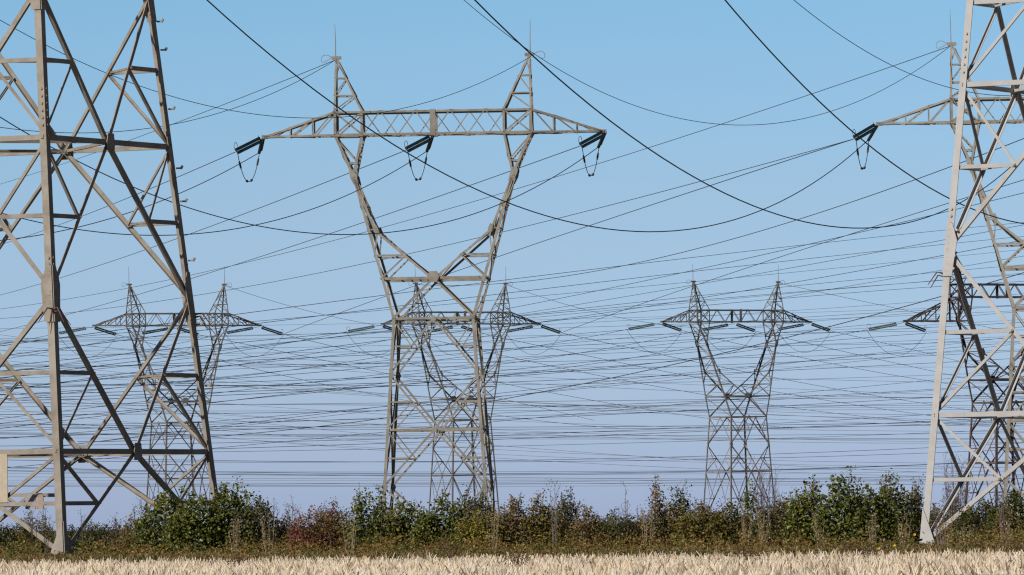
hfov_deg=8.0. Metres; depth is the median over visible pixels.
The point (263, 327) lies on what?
insulator string
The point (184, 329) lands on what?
insulator string
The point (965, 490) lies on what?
twiggy shrub
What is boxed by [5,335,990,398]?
distant power line
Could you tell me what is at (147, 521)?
shrub
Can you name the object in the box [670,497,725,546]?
shrub
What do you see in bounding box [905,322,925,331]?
insulator string
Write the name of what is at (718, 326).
insulator string
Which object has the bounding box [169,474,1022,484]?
distant power line
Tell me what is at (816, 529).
dry grass tuft
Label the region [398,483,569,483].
distant power line
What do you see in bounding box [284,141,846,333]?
power line
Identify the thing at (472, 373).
distant power line
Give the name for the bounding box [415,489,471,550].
shrub
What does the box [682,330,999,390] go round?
power line
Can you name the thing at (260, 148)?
insulator string
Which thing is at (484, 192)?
power line
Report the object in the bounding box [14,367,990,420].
distant power line
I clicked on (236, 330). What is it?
insulator string
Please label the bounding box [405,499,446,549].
shrub
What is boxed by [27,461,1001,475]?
distant power line
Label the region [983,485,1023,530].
shrub
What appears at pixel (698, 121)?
earth wire
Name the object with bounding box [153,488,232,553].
shrub
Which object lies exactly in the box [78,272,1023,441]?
power line
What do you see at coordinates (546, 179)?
earth wire
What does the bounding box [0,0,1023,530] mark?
sky
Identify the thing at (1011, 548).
dead weed
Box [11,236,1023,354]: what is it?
distant power line
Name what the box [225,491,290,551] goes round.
shrub
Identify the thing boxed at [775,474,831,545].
shrub
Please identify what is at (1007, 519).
shrub
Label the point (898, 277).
power line
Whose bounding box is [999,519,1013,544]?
dry grass tuft
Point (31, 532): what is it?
dry weed
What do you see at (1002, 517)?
dry weed
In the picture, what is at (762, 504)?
twiggy shrub
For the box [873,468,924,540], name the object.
shrub
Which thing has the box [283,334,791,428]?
power line
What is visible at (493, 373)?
distant power line
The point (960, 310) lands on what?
pylon
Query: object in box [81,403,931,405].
distant power line
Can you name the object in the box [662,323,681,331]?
insulator string
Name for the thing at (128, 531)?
shrub
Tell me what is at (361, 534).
shrub
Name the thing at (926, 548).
dead grass
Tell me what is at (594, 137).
insulator string
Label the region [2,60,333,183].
earth wire
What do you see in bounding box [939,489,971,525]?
shrub
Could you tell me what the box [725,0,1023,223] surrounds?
power line
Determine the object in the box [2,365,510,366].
distant power line
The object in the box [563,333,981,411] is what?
power line
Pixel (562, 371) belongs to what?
distant power line
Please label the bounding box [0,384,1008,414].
distant power line
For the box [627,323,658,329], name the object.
insulator string
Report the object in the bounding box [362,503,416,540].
shrub
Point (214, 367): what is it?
power line
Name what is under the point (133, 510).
dry weed
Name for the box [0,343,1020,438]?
distant power line
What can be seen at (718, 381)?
power line
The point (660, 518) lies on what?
shrub
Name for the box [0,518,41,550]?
shrub
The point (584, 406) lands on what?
distant power line
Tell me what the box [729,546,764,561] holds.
dead weed
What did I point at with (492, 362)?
distant power line
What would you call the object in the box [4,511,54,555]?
shrub
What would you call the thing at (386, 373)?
power line
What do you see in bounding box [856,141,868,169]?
jumper loop
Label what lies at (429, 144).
insulator string
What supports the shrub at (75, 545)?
on the hedge ground
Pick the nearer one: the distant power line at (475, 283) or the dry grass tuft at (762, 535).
the dry grass tuft at (762, 535)
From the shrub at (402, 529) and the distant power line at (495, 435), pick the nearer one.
the shrub at (402, 529)
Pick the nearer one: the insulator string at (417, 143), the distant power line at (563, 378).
the insulator string at (417, 143)
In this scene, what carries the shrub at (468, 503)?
on the hedge ground
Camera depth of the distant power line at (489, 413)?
1611.04 m
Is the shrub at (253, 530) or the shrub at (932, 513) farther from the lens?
the shrub at (932, 513)
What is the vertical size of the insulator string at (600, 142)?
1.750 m
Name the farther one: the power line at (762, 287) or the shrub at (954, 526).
the power line at (762, 287)
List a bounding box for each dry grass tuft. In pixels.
[226,517,241,551]
[258,513,275,551]
[339,512,358,552]
[480,504,501,548]
[637,506,657,546]
[736,502,754,544]
[753,505,773,546]
[811,509,828,543]
[865,511,881,545]
[892,512,911,544]
[935,510,957,545]
[956,524,973,543]
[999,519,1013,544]
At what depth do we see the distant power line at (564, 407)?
1685.00 m
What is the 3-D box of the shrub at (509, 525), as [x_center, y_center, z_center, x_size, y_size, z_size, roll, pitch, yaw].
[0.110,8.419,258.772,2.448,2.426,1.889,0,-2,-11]
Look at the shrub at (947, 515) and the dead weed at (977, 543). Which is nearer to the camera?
the dead weed at (977, 543)
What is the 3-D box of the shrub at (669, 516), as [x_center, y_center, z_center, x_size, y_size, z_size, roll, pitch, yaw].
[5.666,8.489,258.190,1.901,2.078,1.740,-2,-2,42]
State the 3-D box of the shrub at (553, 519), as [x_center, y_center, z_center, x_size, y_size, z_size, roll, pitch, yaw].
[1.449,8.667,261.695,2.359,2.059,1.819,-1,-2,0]
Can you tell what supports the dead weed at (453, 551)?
on the ground at (865, 574)
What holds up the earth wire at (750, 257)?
attached to the pylon at (497, 323)
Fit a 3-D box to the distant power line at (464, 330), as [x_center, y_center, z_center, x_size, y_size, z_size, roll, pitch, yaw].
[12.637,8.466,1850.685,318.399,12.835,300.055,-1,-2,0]
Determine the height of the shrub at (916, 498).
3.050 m
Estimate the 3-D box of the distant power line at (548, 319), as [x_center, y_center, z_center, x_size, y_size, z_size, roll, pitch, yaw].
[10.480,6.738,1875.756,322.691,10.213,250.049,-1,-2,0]
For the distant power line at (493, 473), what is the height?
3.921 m
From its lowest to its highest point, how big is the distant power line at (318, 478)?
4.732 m
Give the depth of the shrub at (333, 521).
264.82 m
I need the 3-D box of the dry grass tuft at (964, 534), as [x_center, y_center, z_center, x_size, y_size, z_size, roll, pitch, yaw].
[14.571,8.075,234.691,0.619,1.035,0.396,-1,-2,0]
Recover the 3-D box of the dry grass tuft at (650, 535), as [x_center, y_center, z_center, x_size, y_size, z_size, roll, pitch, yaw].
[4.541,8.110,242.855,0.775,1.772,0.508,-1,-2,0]
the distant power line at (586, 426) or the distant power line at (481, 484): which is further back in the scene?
the distant power line at (481, 484)
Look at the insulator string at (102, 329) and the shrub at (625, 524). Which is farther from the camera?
the insulator string at (102, 329)
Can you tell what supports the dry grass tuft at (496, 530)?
on the hedge ground
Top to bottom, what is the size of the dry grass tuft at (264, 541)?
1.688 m
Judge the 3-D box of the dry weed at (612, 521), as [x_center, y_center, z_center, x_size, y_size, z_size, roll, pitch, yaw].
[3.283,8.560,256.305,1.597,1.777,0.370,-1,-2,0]
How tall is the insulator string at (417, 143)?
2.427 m
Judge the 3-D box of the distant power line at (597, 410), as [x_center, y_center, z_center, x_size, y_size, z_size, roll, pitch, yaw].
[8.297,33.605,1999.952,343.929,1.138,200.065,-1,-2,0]
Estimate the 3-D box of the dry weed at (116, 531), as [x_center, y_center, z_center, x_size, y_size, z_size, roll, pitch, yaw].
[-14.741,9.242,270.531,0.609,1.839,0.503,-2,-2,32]
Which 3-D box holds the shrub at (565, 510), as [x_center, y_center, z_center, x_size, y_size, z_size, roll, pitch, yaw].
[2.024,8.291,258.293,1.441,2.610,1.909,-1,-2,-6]
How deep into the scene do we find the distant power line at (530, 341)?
1785.79 m
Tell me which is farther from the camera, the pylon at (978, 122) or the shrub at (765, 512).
the pylon at (978, 122)
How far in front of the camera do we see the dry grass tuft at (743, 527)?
240.00 m
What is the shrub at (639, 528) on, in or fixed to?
on the hedge ground
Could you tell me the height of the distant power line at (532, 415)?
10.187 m
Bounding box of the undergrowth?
[0,524,1023,564]
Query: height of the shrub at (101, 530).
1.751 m
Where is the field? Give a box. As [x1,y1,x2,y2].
[0,518,1018,554]
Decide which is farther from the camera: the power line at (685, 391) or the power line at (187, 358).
the power line at (685, 391)
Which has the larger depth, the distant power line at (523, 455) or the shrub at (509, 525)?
the distant power line at (523, 455)
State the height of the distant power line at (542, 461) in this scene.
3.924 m
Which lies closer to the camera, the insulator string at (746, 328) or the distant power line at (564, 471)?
the insulator string at (746, 328)
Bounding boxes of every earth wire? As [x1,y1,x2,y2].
[0,20,530,117]
[0,60,334,132]
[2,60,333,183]
[3,46,948,308]
[227,286,496,332]
[414,193,1021,325]
[464,0,949,124]
[508,285,780,328]
[780,283,994,328]
[794,0,1022,95]
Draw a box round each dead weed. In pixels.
[217,552,251,566]
[430,538,466,560]
[494,550,535,566]
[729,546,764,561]
[837,542,867,554]
[841,543,882,557]
[967,540,986,548]
[992,540,1023,554]
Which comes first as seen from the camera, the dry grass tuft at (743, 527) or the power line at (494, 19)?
the dry grass tuft at (743, 527)
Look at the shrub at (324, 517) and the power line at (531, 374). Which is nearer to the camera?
the shrub at (324, 517)
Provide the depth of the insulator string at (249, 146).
861.66 m
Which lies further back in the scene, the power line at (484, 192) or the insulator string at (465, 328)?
the insulator string at (465, 328)
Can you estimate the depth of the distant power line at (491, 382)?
1536.46 m
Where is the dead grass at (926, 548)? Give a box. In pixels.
[0,542,1023,563]
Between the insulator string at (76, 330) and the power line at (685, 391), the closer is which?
the insulator string at (76, 330)
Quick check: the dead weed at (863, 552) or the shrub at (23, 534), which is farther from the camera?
the shrub at (23, 534)
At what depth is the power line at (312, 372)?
1297.37 m
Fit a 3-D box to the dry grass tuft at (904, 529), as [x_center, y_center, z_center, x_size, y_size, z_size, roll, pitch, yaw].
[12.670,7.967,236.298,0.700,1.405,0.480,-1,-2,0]
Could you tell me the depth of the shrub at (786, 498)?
254.96 m
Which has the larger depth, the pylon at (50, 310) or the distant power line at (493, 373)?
the distant power line at (493, 373)
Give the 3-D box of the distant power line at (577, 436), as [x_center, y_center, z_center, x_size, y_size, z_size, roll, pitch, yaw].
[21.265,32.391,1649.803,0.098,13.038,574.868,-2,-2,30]
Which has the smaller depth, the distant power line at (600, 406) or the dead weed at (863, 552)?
the dead weed at (863, 552)
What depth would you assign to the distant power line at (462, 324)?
1292.96 m
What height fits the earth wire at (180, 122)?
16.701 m
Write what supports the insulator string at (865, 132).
attached to the pylon at (978, 122)
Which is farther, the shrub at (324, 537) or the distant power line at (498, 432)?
the distant power line at (498, 432)
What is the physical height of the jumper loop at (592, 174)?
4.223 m
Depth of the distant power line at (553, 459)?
1650.85 m
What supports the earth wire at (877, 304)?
attached to the pylon at (726, 396)
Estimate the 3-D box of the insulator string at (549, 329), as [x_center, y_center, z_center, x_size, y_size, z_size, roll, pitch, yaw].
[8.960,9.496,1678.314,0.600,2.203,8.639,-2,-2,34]
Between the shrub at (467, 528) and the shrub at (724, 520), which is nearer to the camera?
the shrub at (724, 520)
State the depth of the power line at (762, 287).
1478.71 m
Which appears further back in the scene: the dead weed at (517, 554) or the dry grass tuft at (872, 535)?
the dry grass tuft at (872, 535)
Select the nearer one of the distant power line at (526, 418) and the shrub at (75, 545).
the shrub at (75, 545)
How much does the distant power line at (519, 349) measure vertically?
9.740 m
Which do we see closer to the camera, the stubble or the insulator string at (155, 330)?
the stubble
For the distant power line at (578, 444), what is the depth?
1638.09 m
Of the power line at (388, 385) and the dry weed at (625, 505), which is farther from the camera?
the power line at (388, 385)
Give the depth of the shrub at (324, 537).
256.32 m
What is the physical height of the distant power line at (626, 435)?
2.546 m
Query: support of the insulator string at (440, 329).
attached to the pylon at (497, 323)
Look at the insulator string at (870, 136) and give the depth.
859.24 m
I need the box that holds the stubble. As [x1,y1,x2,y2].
[0,547,1023,574]
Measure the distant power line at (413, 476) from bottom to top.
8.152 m
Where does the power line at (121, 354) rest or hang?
attached to the pylon at (171, 400)
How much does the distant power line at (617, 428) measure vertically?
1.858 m
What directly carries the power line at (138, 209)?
attached to the insulator string at (260, 148)
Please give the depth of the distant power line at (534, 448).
1776.26 m
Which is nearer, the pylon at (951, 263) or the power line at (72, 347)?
the pylon at (951, 263)
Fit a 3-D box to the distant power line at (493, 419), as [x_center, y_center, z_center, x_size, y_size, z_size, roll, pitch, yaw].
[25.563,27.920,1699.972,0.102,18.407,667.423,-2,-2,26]
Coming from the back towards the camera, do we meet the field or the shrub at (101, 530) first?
the field
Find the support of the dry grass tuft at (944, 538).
on the hedge ground
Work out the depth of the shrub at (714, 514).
256.98 m
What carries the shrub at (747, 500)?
on the hedge ground
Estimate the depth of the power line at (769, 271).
1514.76 m
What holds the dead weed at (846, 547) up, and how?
on the ground at (865, 574)
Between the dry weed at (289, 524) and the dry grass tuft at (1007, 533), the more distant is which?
the dry weed at (289, 524)
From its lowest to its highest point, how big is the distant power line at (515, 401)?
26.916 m
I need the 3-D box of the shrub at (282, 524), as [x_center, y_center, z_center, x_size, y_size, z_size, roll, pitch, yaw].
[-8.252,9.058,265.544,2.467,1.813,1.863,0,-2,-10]
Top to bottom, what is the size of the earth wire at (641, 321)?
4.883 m
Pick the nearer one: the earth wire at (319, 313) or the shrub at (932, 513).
the shrub at (932, 513)
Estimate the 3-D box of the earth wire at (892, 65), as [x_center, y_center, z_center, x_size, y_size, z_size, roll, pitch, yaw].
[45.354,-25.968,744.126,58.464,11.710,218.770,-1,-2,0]
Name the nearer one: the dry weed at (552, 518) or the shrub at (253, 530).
the dry weed at (552, 518)
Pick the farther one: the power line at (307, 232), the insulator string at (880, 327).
the insulator string at (880, 327)
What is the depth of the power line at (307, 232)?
733.52 m
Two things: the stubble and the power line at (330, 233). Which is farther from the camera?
the power line at (330, 233)
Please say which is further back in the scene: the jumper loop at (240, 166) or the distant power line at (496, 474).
the distant power line at (496, 474)
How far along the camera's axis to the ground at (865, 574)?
155.08 m
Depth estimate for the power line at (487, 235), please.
1044.57 m
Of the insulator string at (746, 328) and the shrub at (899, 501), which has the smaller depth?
the shrub at (899, 501)
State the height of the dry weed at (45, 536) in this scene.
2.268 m
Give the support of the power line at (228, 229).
attached to the insulator string at (429, 144)
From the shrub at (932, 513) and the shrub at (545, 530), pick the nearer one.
the shrub at (545, 530)
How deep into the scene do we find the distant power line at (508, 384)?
1674.20 m
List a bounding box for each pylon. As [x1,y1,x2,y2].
[0,0,219,554]
[92,266,261,525]
[262,35,606,531]
[380,275,540,516]
[660,264,811,521]
[876,18,1023,504]
[903,251,1023,511]
[920,0,1023,545]
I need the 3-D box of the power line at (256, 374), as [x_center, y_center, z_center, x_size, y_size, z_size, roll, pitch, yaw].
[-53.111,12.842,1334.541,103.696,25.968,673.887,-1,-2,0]
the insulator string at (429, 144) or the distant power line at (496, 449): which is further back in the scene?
the distant power line at (496, 449)
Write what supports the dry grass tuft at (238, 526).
on the hedge ground
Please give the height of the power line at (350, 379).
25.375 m
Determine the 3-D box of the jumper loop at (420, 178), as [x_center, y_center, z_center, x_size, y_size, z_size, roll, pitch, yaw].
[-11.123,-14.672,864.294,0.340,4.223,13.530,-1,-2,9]
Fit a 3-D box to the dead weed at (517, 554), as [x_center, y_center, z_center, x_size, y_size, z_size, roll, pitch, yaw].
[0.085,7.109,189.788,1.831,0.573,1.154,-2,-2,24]
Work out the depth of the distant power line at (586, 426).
1811.60 m
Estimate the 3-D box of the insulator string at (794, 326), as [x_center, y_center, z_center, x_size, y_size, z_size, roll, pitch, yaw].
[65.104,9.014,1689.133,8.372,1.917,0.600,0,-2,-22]
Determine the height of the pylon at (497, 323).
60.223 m
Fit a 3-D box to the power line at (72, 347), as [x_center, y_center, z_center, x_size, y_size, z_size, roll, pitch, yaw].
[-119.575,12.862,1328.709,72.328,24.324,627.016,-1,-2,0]
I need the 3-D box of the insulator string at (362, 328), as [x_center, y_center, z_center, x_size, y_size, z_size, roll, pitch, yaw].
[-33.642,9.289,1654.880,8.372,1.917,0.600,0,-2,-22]
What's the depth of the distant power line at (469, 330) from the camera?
1333.58 m
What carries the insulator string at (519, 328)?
attached to the pylon at (497, 323)
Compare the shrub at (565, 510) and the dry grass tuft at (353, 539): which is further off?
the shrub at (565, 510)
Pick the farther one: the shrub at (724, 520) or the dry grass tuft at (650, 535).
the shrub at (724, 520)
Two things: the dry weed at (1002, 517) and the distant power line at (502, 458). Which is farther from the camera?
the distant power line at (502, 458)
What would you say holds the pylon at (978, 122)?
on the field
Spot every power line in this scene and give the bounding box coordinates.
[0,117,597,234]
[0,139,852,318]
[0,146,579,331]
[0,153,257,240]
[0,249,1023,343]
[0,267,992,378]
[0,305,1007,328]
[0,306,1009,389]
[0,311,1023,418]
[0,322,1019,370]
[0,327,1016,428]
[0,329,627,387]
[0,330,699,394]
[0,333,338,377]
[0,338,1003,423]
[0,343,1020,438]
[0,345,1019,397]
[0,351,1014,388]
[0,359,999,398]
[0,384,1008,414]
[0,393,998,437]
[0,398,1023,425]
[0,408,896,462]
[0,419,926,466]
[0,432,969,435]
[0,433,1023,438]
[1,222,1023,345]
[1,281,1023,390]
[2,150,405,294]
[2,350,1004,366]
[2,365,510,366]
[2,383,864,430]
[3,152,424,235]
[3,402,893,407]
[4,350,1001,426]
[4,416,937,476]
[5,333,419,386]
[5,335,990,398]
[5,372,1000,385]
[5,392,1011,475]
[6,304,1023,399]
[7,152,234,242]
[8,334,137,358]
[8,340,1022,383]
[8,371,1023,467]
[8,467,994,471]
[8,480,896,486]
[10,341,1018,355]
[10,386,996,430]
[10,399,1022,442]
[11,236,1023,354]
[13,361,904,414]
[14,274,1023,364]
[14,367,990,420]
[15,392,832,442]
[15,460,1015,473]
[16,333,223,370]
[18,273,1018,369]
[18,468,642,478]
[22,421,984,426]
[23,311,1002,338]
[24,332,502,393]
[26,443,1014,461]
[27,336,1014,377]
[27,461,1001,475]
[30,396,1023,406]
[31,408,1019,445]
[34,338,999,448]
[35,331,905,341]
[37,293,1023,340]
[38,422,991,434]
[38,471,982,474]
[40,319,1023,350]
[41,342,1014,448]
[42,423,1023,428]
[46,329,777,399]
[49,450,993,461]
[71,376,1023,425]
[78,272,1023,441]
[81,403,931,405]
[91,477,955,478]
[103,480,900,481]
[116,334,610,427]
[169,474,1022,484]
[175,329,867,385]
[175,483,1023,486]
[201,335,594,420]
[207,0,867,231]
[213,438,1020,439]
[219,418,988,448]
[227,430,987,451]
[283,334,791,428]
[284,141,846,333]
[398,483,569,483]
[405,333,986,425]
[415,138,1023,285]
[445,409,1015,410]
[467,241,1015,331]
[470,225,1021,321]
[474,0,1009,228]
[482,333,1013,425]
[561,179,1023,332]
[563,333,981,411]
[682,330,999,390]
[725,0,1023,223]
[756,331,1021,389]
[782,256,1021,297]
[833,331,1005,373]
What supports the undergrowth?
on the hedge ground
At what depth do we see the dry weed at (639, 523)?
255.51 m
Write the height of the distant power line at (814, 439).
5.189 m
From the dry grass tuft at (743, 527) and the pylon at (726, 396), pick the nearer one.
the dry grass tuft at (743, 527)
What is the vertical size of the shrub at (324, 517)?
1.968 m
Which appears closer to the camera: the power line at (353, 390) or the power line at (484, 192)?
the power line at (484, 192)
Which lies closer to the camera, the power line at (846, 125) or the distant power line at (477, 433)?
the power line at (846, 125)
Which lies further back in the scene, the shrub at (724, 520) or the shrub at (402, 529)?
the shrub at (402, 529)
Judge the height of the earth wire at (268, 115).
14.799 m
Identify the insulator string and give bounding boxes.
[58,327,90,334]
[94,326,115,335]
[140,327,174,333]
[177,328,198,335]
[225,327,255,333]
[234,136,262,153]
[258,139,264,153]
[261,325,282,334]
[346,325,380,332]
[404,134,431,151]
[425,135,433,152]
[427,326,455,332]
[461,325,481,331]
[505,325,538,332]
[541,324,560,333]
[578,129,604,147]
[597,133,606,147]
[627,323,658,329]
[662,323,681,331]
[701,323,734,330]
[736,323,754,331]
[779,323,809,329]
[811,323,830,331]
[852,123,876,140]
[867,125,877,140]
[867,322,903,330]
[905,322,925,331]
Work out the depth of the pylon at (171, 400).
1644.97 m
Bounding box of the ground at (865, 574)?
[14,559,1023,574]
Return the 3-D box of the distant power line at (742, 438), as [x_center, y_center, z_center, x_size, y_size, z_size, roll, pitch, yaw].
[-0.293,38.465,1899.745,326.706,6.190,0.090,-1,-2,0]
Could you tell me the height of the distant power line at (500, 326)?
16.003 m
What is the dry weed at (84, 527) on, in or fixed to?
on the hedge ground
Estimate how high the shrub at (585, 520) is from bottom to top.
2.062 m
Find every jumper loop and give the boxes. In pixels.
[237,154,259,181]
[408,154,426,180]
[582,148,598,176]
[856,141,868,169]
[868,332,925,355]
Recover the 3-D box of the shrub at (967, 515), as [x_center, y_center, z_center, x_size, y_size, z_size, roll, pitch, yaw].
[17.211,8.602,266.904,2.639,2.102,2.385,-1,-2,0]
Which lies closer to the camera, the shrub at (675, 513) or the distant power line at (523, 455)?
the shrub at (675, 513)
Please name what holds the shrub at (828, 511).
on the hedge ground
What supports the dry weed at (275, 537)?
on the hedge ground
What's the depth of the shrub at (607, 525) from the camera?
259.11 m
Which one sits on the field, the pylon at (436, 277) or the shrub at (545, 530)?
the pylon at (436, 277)
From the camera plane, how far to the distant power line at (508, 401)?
1899.99 m
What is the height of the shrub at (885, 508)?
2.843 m
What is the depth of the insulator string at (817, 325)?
1693.53 m
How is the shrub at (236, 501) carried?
on the hedge ground
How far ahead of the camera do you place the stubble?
178.50 m
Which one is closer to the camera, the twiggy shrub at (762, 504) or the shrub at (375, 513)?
the twiggy shrub at (762, 504)
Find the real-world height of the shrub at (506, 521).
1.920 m
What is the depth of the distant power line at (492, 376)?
1418.49 m
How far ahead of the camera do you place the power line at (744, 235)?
1091.30 m
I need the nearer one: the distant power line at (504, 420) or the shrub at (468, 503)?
the shrub at (468, 503)
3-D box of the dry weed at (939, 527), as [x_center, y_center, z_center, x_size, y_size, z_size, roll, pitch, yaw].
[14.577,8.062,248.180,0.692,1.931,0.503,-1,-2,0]
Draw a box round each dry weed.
[23,505,38,553]
[39,502,51,556]
[78,510,93,547]
[106,512,121,548]
[130,496,142,548]
[265,498,282,544]
[283,495,300,544]
[546,479,561,549]
[595,506,627,543]
[621,483,629,535]
[630,507,661,545]
[930,497,949,546]
[993,477,1010,543]
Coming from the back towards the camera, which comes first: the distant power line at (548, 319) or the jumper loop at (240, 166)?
the distant power line at (548, 319)
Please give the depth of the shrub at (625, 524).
255.20 m
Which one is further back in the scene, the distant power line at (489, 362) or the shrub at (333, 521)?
the distant power line at (489, 362)
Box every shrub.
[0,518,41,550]
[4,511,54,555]
[67,521,111,551]
[83,519,133,548]
[107,512,156,554]
[129,485,197,552]
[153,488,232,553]
[197,475,260,550]
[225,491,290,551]
[265,512,304,550]
[277,500,346,552]
[309,508,344,544]
[313,496,362,550]
[336,483,374,550]
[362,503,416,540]
[363,484,401,546]
[373,492,423,548]
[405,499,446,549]
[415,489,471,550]
[448,505,516,549]
[453,484,507,543]
[493,493,543,548]
[493,505,519,546]
[513,488,561,548]
[527,501,572,545]
[551,486,582,547]
[563,499,608,547]
[582,509,628,543]
[585,507,643,546]
[623,504,664,546]
[643,473,673,547]
[654,500,690,537]
[663,478,698,545]
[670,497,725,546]
[691,496,754,546]
[695,499,735,537]
[730,478,766,542]
[745,495,798,545]
[749,454,782,539]
[773,491,811,539]
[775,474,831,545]
[804,465,873,546]
[844,474,902,545]
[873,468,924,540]
[898,474,938,543]
[910,503,953,543]
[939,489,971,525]
[941,451,972,532]
[943,517,978,537]
[949,494,997,540]
[977,507,1023,540]
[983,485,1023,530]
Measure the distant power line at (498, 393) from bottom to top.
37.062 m
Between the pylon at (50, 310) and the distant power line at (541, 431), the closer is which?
the pylon at (50, 310)

